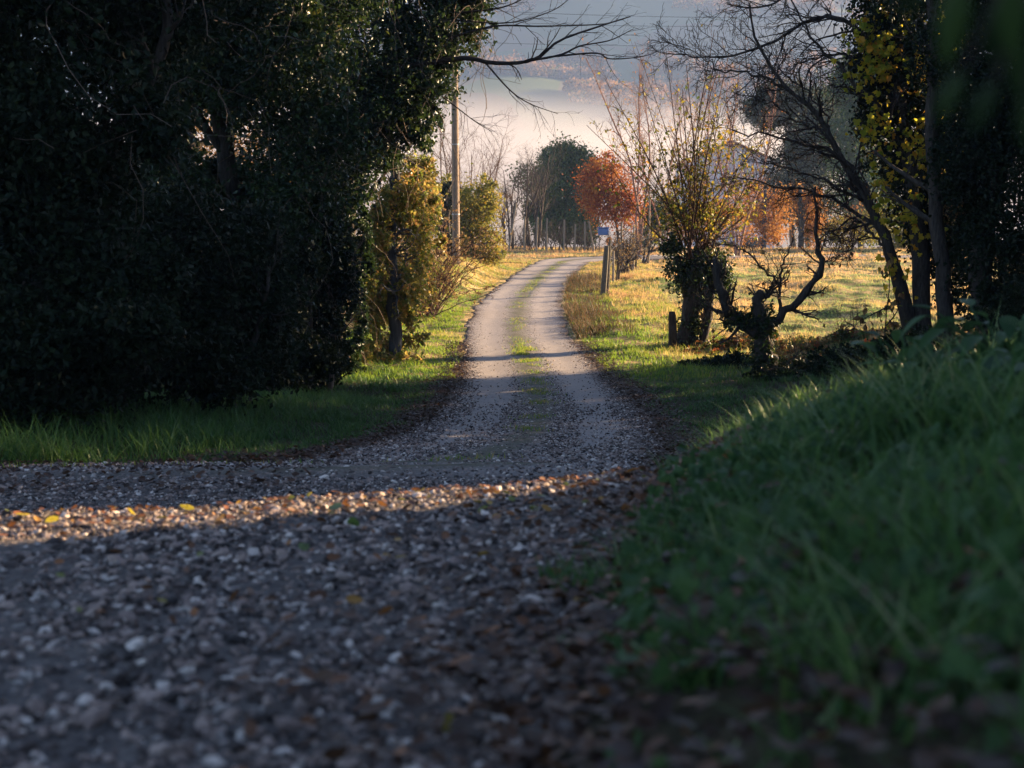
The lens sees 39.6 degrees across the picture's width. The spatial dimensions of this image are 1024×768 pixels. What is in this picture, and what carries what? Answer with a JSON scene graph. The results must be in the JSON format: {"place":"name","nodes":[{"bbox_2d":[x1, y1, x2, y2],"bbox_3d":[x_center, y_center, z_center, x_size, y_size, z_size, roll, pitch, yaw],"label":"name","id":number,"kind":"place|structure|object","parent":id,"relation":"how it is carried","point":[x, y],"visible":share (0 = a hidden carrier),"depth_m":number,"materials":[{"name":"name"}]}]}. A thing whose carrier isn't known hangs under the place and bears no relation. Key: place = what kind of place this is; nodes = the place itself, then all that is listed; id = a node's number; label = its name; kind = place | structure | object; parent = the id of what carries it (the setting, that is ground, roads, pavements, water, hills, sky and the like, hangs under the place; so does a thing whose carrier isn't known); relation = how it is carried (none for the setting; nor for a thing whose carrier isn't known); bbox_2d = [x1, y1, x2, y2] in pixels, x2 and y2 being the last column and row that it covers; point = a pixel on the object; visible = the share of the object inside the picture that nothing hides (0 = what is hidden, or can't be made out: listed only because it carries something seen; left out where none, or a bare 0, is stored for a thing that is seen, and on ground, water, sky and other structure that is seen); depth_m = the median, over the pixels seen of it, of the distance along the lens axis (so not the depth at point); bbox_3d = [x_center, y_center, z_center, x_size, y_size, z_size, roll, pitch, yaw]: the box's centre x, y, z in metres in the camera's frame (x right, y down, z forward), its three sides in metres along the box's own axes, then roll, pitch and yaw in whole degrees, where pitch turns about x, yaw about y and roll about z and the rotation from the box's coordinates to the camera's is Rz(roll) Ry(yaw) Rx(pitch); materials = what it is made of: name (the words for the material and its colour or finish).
{"place":"outdoors","nodes":[
{"label":"outdoors","id":0,"kind":"place"},
{"bbox_2d":[0,337,893,463],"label":"shaded verge grass","id":1,"kind":"structure","parent":0,"point":[164,427],"depth_m":16.22,"materials":[{"name":"plant"}]},
{"bbox_2d":[0,254,911,767],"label":"gravel road","id":2,"kind":"structure","parent":0,"point":[556,352],"depth_m":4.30,"materials":[{"name":"gravel"}]},
{"bbox_2d":[45,516,64,521],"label":"fallen leaf","id":3,"kind":"object","parent":2,"relation":"on","point":[52,518],"visible":1,"depth_m":5.43,"materials":[{"name":"plant"}]},
{"bbox_2d":[180,504,197,509],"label":"fallen leaf","id":4,"kind":"object","parent":2,"relation":"on","point":[187,507],"visible":1,"depth_m":5.99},
{"bbox_2d":[0,261,565,467],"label":"track grass","id":5,"kind":"structure","parent":2,"relation":"on","point":[523,351],"depth_m":25.05,"materials":[{"name":"plant"}]},
{"bbox_2d":[298,542,316,550],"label":"fallen leaf","id":6,"kind":"object","parent":2,"relation":"on","point":[303,546],"visible":1,"depth_m":4.37,"materials":[{"name":"plant"}]},
{"bbox_2d":[328,502,341,509],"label":"fallen leaf","id":7,"kind":"object","parent":2,"relation":"on","point":[335,506],"visible":0.86,"depth_m":5.42,"materials":[{"name":"plant"}]},
{"bbox_2d":[347,517,359,525],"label":"fallen leaf","id":8,"kind":"object","parent":2,"relation":"on","point":[353,521],"visible":1,"depth_m":4.83,"materials":[{"name":"plant"}]},
{"bbox_2d":[0,236,1023,767],"bbox_3d":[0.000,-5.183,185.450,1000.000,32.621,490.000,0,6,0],"label":"ground","id":9,"kind":"structure","parent":0,"point":[854,754],"depth_m":5.01,"materials":[{"name":"plant"}]},
{"bbox_2d":[0,203,206,438],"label":"hedge shrub","id":10,"kind":"object","parent":9,"relation":"on","point":[107,342],"visible":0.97,"depth_m":14.15,"materials":[{"name":"green plant"}]},
{"bbox_2d":[0,0,295,415],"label":"broadleaf tree","id":11,"kind":"object","parent":9,"relation":"on","point":[52,157],"visible":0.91,"depth_m":14.92,"materials":[{"name":"green plant"}]},
{"bbox_2d":[21,151,323,422],"bbox_3d":[-4.374,-1.191,17.324,4.014,3.579,4.438,0,6,0],"label":"hedge shrub","id":12,"kind":"object","parent":9,"relation":"on","point":[210,360],"visible":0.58,"depth_m":17.42,"materials":[{"name":"green plant"}]},
{"bbox_2d":[9,16,364,327],"bbox_3d":[-8.010,-6.188,30.701,9.924,10.685,6.469,0,6,0],"label":"woodland tree","id":13,"kind":"object","parent":9,"relation":"on","point":[200,143],"depth_m":31.78,"materials":[{"name":"green plant"}]},
{"bbox_2d":[195,66,279,208],"bbox_3d":[-9.758,-7.464,45.054,8.450,7.704,5.212,1,6,14],"label":"autumn tree","id":14,"kind":"object","parent":9,"relation":"on","point":[197,129],"depth_m":44.89,"materials":[{"name":"green plant"}]},
{"bbox_2d":[75,0,475,385],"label":"ivy tree","id":15,"kind":"object","parent":9,"relation":"on","point":[256,71],"visible":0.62,"depth_m":21.78,"materials":[{"name":"green plant"}]},
{"bbox_2d":[220,181,380,393],"bbox_3d":[-3.665,-1.542,22.969,2.750,3.798,4.855,2,6,17],"label":"hedge shrub","id":16,"kind":"object","parent":9,"relation":"on","point":[329,364],"visible":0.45,"depth_m":23.18,"materials":[{"name":"green plant"}]},
{"bbox_2d":[349,147,448,364],"bbox_3d":[-2.221,-2.767,29.702,1.935,4.665,3.644,4,7,35],"label":"ivy thicket","id":17,"kind":"object","parent":9,"relation":"on","point":[397,299],"visible":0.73,"depth_m":29.30,"materials":[{"name":"green plant"}]},
{"bbox_2d":[434,180,451,256],"bbox_3d":[-2.733,-6.814,59.648,1.115,3.554,1.117,0,6,0],"label":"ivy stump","id":18,"kind":"object","parent":9,"relation":"on","point":[447,203],"visible":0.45,"depth_m":59.43,"materials":[{"name":"plant"}]},
{"bbox_2d":[361,200,532,316],"bbox_3d":[-2.563,-3.905,41.905,6.323,4.195,6.113,0,6,0],"label":"bramble thicket","id":19,"kind":"object","parent":9,"relation":"on","point":[446,278],"visible":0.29,"depth_m":41.40,"materials":[{"name":"green plant"}]},
{"bbox_2d":[451,23,459,263],"bbox_3d":[-2.210,-10.288,55.209,1.050,11.601,0.367,0,6,0],"label":"utility pole","id":20,"kind":"object","parent":9,"relation":"on","point":[455,172],"visible":0.62,"depth_m":55.33,"materials":[{"name":"brown wood"}]},
{"bbox_2d":[413,103,527,243],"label":"bare shrub","id":21,"kind":"object","parent":9,"relation":"on","point":[490,173],"visible":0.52,"depth_m":66.87,"materials":[{"name":"plant"}]},
{"bbox_2d":[432,163,509,266],"bbox_3d":[-1.884,-7.348,61.973,3.639,4.550,3.498,0,6,0],"label":"ivy bush","id":22,"kind":"object","parent":9,"relation":"on","point":[485,206],"visible":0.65,"depth_m":61.36,"materials":[{"name":"green plant"}]},
{"bbox_2d":[270,0,673,374],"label":"ivy tree","id":23,"kind":"object","parent":9,"relation":"on","point":[411,105],"visible":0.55,"depth_m":26.09,"materials":[{"name":"green plant"}]},
{"bbox_2d":[490,185,516,244],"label":"bare sapling","id":24,"kind":"object","parent":9,"relation":"on","point":[503,221],"visible":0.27,"depth_m":102.27,"materials":[{"name":"plant"}]},
{"bbox_2d":[490,151,531,247],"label":"bare sapling","id":25,"kind":"object","parent":9,"relation":"on","point":[512,207],"visible":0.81,"depth_m":95.91,"materials":[{"name":"plant"}]},
{"bbox_2d":[0,341,1023,767],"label":"leaf litter","id":26,"kind":"object","parent":9,"relation":"on","point":[566,729],"visible":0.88,"depth_m":2.53,"materials":[{"name":"plant"}]},
{"bbox_2d":[508,203,516,249],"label":"vine stake","id":27,"kind":"object","parent":9,"relation":"on","point":[512,226],"visible":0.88,"depth_m":86.42,"materials":[{"name":"grey wood"}]},
{"bbox_2d":[500,220,527,249],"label":"grape vine","id":28,"kind":"object","parent":9,"relation":"on","point":[512,238],"visible":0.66,"depth_m":87.44,"materials":[{"name":"plant"}]},
{"bbox_2d":[503,225,528,248],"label":"grape vine","id":29,"kind":"object","parent":9,"relation":"on","point":[515,238],"visible":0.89,"depth_m":87.49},
{"bbox_2d":[516,221,528,249],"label":"grape vine","id":30,"kind":"object","parent":9,"relation":"on","point":[521,235],"visible":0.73,"depth_m":88.25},
{"bbox_2d":[523,216,525,250],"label":"vine stake","id":31,"kind":"object","parent":9,"relation":"on","point":[524,233],"visible":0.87,"depth_m":86.47,"materials":[{"name":"grey wood"}]},
{"bbox_2d":[509,221,541,250],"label":"grape vine","id":32,"kind":"object","parent":9,"relation":"on","point":[525,237],"visible":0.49,"depth_m":89.18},
{"bbox_2d":[525,223,539,250],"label":"grape vine","id":33,"kind":"object","parent":9,"relation":"on","point":[531,240],"visible":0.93,"depth_m":87.45,"materials":[{"name":"plant"}]},
{"bbox_2d":[509,144,560,246],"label":"bare sapling","id":34,"kind":"object","parent":9,"relation":"on","point":[527,211],"visible":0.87,"depth_m":97.90,"materials":[{"name":"plant"}]},
{"bbox_2d":[535,217,537,250],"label":"vine stake","id":35,"kind":"object","parent":9,"relation":"on","point":[536,234],"visible":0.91,"depth_m":86.48,"materials":[{"name":"grey wood"}]},
{"bbox_2d":[522,219,552,249],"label":"grape vine","id":36,"kind":"object","parent":9,"relation":"on","point":[538,238],"visible":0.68,"depth_m":88.30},
{"bbox_2d":[512,136,574,246],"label":"bare sapling","id":37,"kind":"object","parent":9,"relation":"on","point":[535,214],"visible":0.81,"depth_m":100.36,"materials":[{"name":"plant"}]},
{"bbox_2d":[534,225,552,249],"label":"grape vine","id":38,"kind":"object","parent":9,"relation":"on","point":[544,238],"visible":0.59,"depth_m":89.22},
{"bbox_2d":[546,218,547,250],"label":"vine stake","id":39,"kind":"object","parent":9,"relation":"on","point":[546,234],"visible":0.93,"depth_m":86.48,"materials":[{"name":"grey wood"}]},
{"bbox_2d":[538,223,559,250],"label":"grape vine","id":40,"kind":"object","parent":9,"relation":"on","point":[545,239],"visible":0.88,"depth_m":87.65,"materials":[{"name":"plant"}]},
{"bbox_2d":[538,218,567,249],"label":"grape vine","id":41,"kind":"object","parent":9,"relation":"on","point":[550,235],"visible":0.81,"depth_m":88.15,"materials":[{"name":"plant"}]},
{"bbox_2d":[504,129,606,246],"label":"evergreen tree","id":42,"kind":"object","parent":9,"relation":"on","point":[559,212],"visible":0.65,"depth_m":109.51,"materials":[{"name":"green plant"}]},
{"bbox_2d":[548,224,565,249],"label":"grape vine","id":43,"kind":"object","parent":9,"relation":"on","point":[561,239],"visible":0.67,"depth_m":89.04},
{"bbox_2d":[548,220,577,248],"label":"grape vine","id":44,"kind":"object","parent":9,"relation":"on","point":[556,238],"visible":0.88,"depth_m":87.59,"materials":[{"name":"plant"}]},
{"bbox_2d":[563,219,564,250],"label":"vine stake","id":45,"kind":"object","parent":9,"relation":"on","point":[564,236],"visible":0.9,"depth_m":86.50,"materials":[{"name":"grey wood"}]},
{"bbox_2d":[342,255,790,381],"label":"sunlit verge grass","id":46,"kind":"structure","parent":9,"relation":"on","point":[599,264],"depth_m":35.66,"materials":[{"name":"plant"}]},
{"bbox_2d":[560,227,572,249],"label":"grape vine","id":47,"kind":"object","parent":9,"relation":"on","point":[568,236],"visible":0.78,"depth_m":88.38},
{"bbox_2d":[557,224,587,249],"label":"grape vine","id":48,"kind":"object","parent":9,"relation":"on","point":[573,237],"visible":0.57,"depth_m":89.04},
{"bbox_2d":[574,224,575,250],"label":"vine stake","id":49,"kind":"object","parent":9,"relation":"on","point":[575,237],"visible":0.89,"depth_m":86.50,"materials":[{"name":"grey wood"}]},
{"bbox_2d":[570,216,586,250],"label":"grape vine","id":50,"kind":"object","parent":9,"relation":"on","point":[580,240],"visible":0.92,"depth_m":87.50,"materials":[{"name":"plant"}]},
{"bbox_2d":[584,221,585,251],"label":"vine stake","id":51,"kind":"object","parent":9,"relation":"on","point":[584,236],"visible":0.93,"depth_m":86.49,"materials":[{"name":"grey wood"}]},
{"bbox_2d":[571,223,598,250],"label":"grape vine","id":52,"kind":"object","parent":9,"relation":"on","point":[583,240],"visible":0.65,"depth_m":88.35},
{"bbox_2d":[583,220,598,250],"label":"grape vine","id":53,"kind":"object","parent":9,"relation":"on","point":[590,237],"visible":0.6,"depth_m":89.05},
{"bbox_2d":[588,221,594,250],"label":"vine stake","id":54,"kind":"object","parent":9,"relation":"on","point":[591,236],"visible":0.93,"depth_m":86.49,"materials":[{"name":"grey wood"}]},
{"bbox_2d":[586,226,606,250],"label":"grape vine","id":55,"kind":"object","parent":9,"relation":"on","point":[595,244],"visible":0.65,"depth_m":87.47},
{"bbox_2d":[559,266,638,339],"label":"verge weeds","id":56,"kind":"object","parent":9,"relation":"on","point":[575,311],"visible":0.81,"depth_m":40.40,"materials":[{"name":"plant"}]},
{"bbox_2d":[600,239,611,294],"bbox_3d":[3.310,-4.050,49.894,0.442,2.089,0.242,-4,7,-32],"label":"fence post","id":57,"kind":"object","parent":9,"relation":"on","point":[605,281],"visible":0.92,"depth_m":49.83,"materials":[{"name":"grey wood"}]},
{"bbox_2d":[597,227,609,251],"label":"sign","id":58,"kind":"object","parent":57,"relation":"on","point":[602,230],"visible":0.87,"depth_m":85.27,"materials":[{"name":"plastic"}]},
{"bbox_2d":[562,139,653,242],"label":"maple tree","id":59,"kind":"object","parent":9,"relation":"on","point":[592,197],"visible":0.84,"depth_m":86.77,"materials":[{"name":"orange plant"}]},
{"bbox_2d":[612,251,614,280],"bbox_3d":[3.902,-4.469,54.839,0.096,1.326,0.114,-1,6,-7],"label":"fence post","id":60,"kind":"object","parent":9,"relation":"on","point":[613,254],"visible":0.91,"depth_m":54.80,"materials":[{"name":"grey wood"}]},
{"bbox_2d":[598,224,643,270],"bbox_3d":[4.847,-5.971,63.047,2.025,2.251,1.594,0,6,-3],"label":"fence vine","id":61,"kind":"object","parent":9,"relation":"on","point":[616,242],"visible":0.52,"depth_m":62.80,"materials":[{"name":"brown plant"}]},
{"bbox_2d":[620,222,622,265],"bbox_3d":[4.583,-5.574,59.746,0.114,2.448,0.096,-2,6,-22],"label":"fence post","id":62,"kind":"object","parent":9,"relation":"on","point":[621,238],"visible":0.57,"depth_m":59.65,"materials":[{"name":"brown wood"}]},
{"bbox_2d":[574,33,670,254],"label":"bare poplar","id":63,"kind":"object","parent":9,"relation":"on","point":[638,181],"visible":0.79,"depth_m":78.76,"materials":[{"name":"brown plant"}]},
{"bbox_2d":[606,232,640,272],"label":"fence vine","id":64,"kind":"object","parent":9,"relation":"on","point":[626,261],"visible":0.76,"depth_m":59.83,"materials":[{"name":"brown plant"}]},
{"bbox_2d":[611,241,639,281],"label":"fence vine","id":65,"kind":"object","parent":9,"relation":"on","point":[618,264],"visible":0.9,"depth_m":55.80,"materials":[{"name":"brown plant"}]},
{"bbox_2d":[613,229,654,273],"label":"fence vine","id":66,"kind":"object","parent":9,"relation":"on","point":[631,258],"visible":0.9,"depth_m":59.73,"materials":[{"name":"brown plant"}]},
{"bbox_2d":[633,225,634,269],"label":"fence post","id":67,"kind":"object","parent":9,"relation":"on","point":[633,245],"visible":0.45,"depth_m":65.66,"materials":[{"name":"grey wood"}]},
{"bbox_2d":[625,228,646,268],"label":"fence vine","id":68,"kind":"object","parent":9,"relation":"on","point":[636,246],"visible":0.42,"depth_m":66.30,"materials":[{"name":"brown plant"}]},
{"bbox_2d":[648,184,650,263],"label":"fence post","id":69,"kind":"object","parent":9,"relation":"on","point":[649,220],"visible":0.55,"depth_m":71.51,"materials":[{"name":"brown wood"}]},
{"bbox_2d":[637,222,669,263],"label":"fence vine","id":70,"kind":"object","parent":9,"relation":"on","point":[650,250],"visible":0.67,"depth_m":70.59,"materials":[{"name":"brown plant"}]},
{"bbox_2d":[637,187,680,247],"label":"dark shrub","id":71,"kind":"object","parent":9,"relation":"on","point":[652,218],"visible":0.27,"depth_m":98.89,"materials":[{"name":"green plant"}]},
{"bbox_2d":[620,82,700,241],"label":"bare poplar","id":72,"kind":"object","parent":9,"relation":"on","point":[666,156],"visible":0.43,"depth_m":89.02,"materials":[{"name":"brown plant"}]},
{"bbox_2d":[589,20,776,348],"bbox_3d":[3.961,-4.331,32.539,4.411,7.660,4.634,0,6,0],"label":"pollard tree","id":73,"kind":"object","parent":9,"relation":"on","point":[690,269],"visible":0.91,"depth_m":32.65,"materials":[{"name":"green plant"}]},
{"bbox_2d":[654,38,760,245],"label":"bare poplar","id":74,"kind":"object","parent":9,"relation":"on","point":[708,117],"visible":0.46,"depth_m":83.15,"materials":[{"name":"brown plant"}]},
{"bbox_2d":[663,191,757,244],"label":"russet shrub","id":75,"kind":"object","parent":9,"relation":"on","point":[749,228],"visible":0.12,"depth_m":97.14,"materials":[{"name":"orange plant"}]},
{"bbox_2d":[676,136,781,248],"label":"house","id":76,"kind":"structure","parent":9,"relation":"on","point":[739,170],"depth_m":144.60,"materials":[{"name":"brick"}]},
{"bbox_2d":[742,238,761,248],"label":"window","id":77,"kind":"structure","parent":76,"relation":"in","point":[754,243],"depth_m":145.22,"materials":[{"name":"glass"}]},
{"bbox_2d":[680,307,778,356],"bbox_3d":[5.080,-1.202,32.513,1.745,1.218,3.278,3,7,27],"label":"bramble patch","id":78,"kind":"object","parent":9,"relation":"on","point":[738,342],"visible":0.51,"depth_m":32.27,"materials":[{"name":"green plant"}]},
{"bbox_2d":[696,52,795,255],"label":"bare poplar","id":79,"kind":"object","parent":9,"relation":"on","point":[737,252],"visible":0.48,"depth_m":81.09,"materials":[{"name":"brown plant"}]},
{"bbox_2d":[728,166,797,248],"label":"beech tree","id":80,"kind":"object","parent":9,"relation":"on","point":[764,222],"visible":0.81,"depth_m":94.90,"materials":[{"name":"orange plant"}]},
{"bbox_2d":[691,183,858,373],"bbox_3d":[4.830,-1.701,26.156,3.040,3.958,1.362,0,6,0],"label":"forked tree","id":81,"kind":"object","parent":9,"relation":"on","point":[757,323],"visible":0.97,"depth_m":26.10,"materials":[{"name":"brown plant"}]},
{"bbox_2d":[736,73,839,247],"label":"umbrella pine","id":82,"kind":"object","parent":9,"relation":"on","point":[753,123],"visible":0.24,"depth_m":146.42,"materials":[{"name":"green plant"}]},
{"bbox_2d":[753,84,840,248],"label":"conifer","id":83,"kind":"object","parent":9,"relation":"on","point":[806,169],"visible":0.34,"depth_m":132.71,"materials":[{"name":"green plant"}]},
{"bbox_2d":[779,178,831,249],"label":"beech tree","id":84,"kind":"object","parent":9,"relation":"on","point":[800,216],"visible":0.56,"depth_m":90.97,"materials":[{"name":"orange plant"}]},
{"bbox_2d":[677,310,953,380],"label":"undergrowth","id":85,"kind":"object","parent":9,"relation":"on","point":[804,364],"visible":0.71,"depth_m":25.16,"materials":[{"name":"green plant"}]},
{"bbox_2d":[640,0,1008,333],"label":"leaning tree","id":86,"kind":"object","parent":9,"relation":"on","point":[874,45],"visible":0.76,"depth_m":26.16,"materials":[{"name":"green plant"}]},
{"bbox_2d":[828,199,876,247],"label":"bare shrub","id":87,"kind":"object","parent":9,"relation":"on","point":[861,204],"visible":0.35,"depth_m":89.36,"materials":[{"name":"brown plant"}]},
{"bbox_2d":[774,295,936,361],"bbox_3d":[6.571,-1.140,28.629,3.428,1.554,5.144,0,6,0],"label":"bramble patch","id":88,"kind":"object","parent":9,"relation":"on","point":[841,334],"visible":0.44,"depth_m":29.15,"materials":[{"name":"green plant"}]},
{"bbox_2d":[815,43,903,247],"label":"evergreen tree","id":89,"kind":"object","parent":9,"relation":"on","point":[843,139],"visible":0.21,"depth_m":122.33,"materials":[{"name":"green plant"}]},
{"bbox_2d":[818,196,907,248],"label":"hedge shrub","id":90,"kind":"object","parent":9,"relation":"on","point":[893,235],"visible":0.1,"depth_m":91.97,"materials":[{"name":"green plant"}]},
{"bbox_2d":[852,253,904,334],"bbox_3d":[6.434,-1.376,24.981,0.891,1.862,0.356,0,6,0],"label":"dry weed","id":91,"kind":"object","parent":9,"relation":"on","point":[891,307],"visible":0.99,"depth_m":25.00,"materials":[{"name":"brown plant"}]},
{"bbox_2d":[850,329,1006,388],"bbox_3d":[1.474,-0.064,5.191,0.595,0.233,0.601,-5,8,-40],"label":"weed plant","id":92,"kind":"object","parent":9,"relation":"on","point":[916,340],"visible":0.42,"depth_m":5.22,"materials":[{"name":"green plant"}]},
{"bbox_2d":[859,0,1023,345],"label":"ivy tree","id":93,"kind":"object","parent":9,"relation":"on","point":[993,142],"visible":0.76,"depth_m":23.40,"materials":[{"name":"green plant"}]},
{"bbox_2d":[900,299,1023,376],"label":"weed plant","id":94,"kind":"object","parent":9,"relation":"on","point":[936,330],"visible":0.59,"depth_m":4.65,"materials":[{"name":"green plant"}]},
{"bbox_2d":[973,348,1023,387],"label":"weed plant","id":95,"kind":"object","parent":9,"relation":"on","point":[1017,353],"visible":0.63,"depth_m":4.28,"materials":[{"name":"green plant"}]},
{"bbox_2d":[20,0,1021,247],"bbox_3d":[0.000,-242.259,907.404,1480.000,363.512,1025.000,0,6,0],"label":"hillside","id":96,"kind":"structure","parent":0,"point":[549,92],"depth_m":864.45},
{"bbox_2d":[83,0,983,163],"bbox_3d":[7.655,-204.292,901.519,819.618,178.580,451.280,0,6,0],"label":"hillside woods","id":97,"kind":"object","parent":96,"relation":"on","point":[585,90],"visible":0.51,"depth_m":900.41,"materials":[{"name":"plant"}]},
{"bbox_2d":[361,37,840,45],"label":"power cable","id":98,"kind":"object","parent":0,"point":[621,45],"visible":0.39,"depth_m":132.07,"materials":[{"name":"metal"}]},
{"bbox_2d":[500,11,736,17],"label":"power cable","id":99,"kind":"object","parent":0,"point":[616,15],"visible":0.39,"depth_m":122.13,"materials":[{"name":"metal"}]},
{"bbox_2d":[398,237,995,366],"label":"meadow grass","id":100,"kind":"structure","parent":0,"point":[834,285],"depth_m":51.20,"materials":[{"name":"plant"}]},
{"bbox_2d":[516,22,925,26],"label":"power cable","id":101,"kind":"object","parent":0,"point":[676,26],"visible":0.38,"depth_m":128.09,"materials":[{"name":"metal"}]},
{"bbox_2d":[521,289,1023,767],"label":"bank grass","id":102,"kind":"structure","parent":0,"point":[887,506],"depth_m":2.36,"materials":[{"name":"plant"}]},
{"bbox_2d":[904,0,1023,142],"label":"hanging branch","id":103,"kind":"object","parent":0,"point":[1000,33],"visible":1,"depth_m":0.87,"materials":[{"name":"green plant"}]}
]}

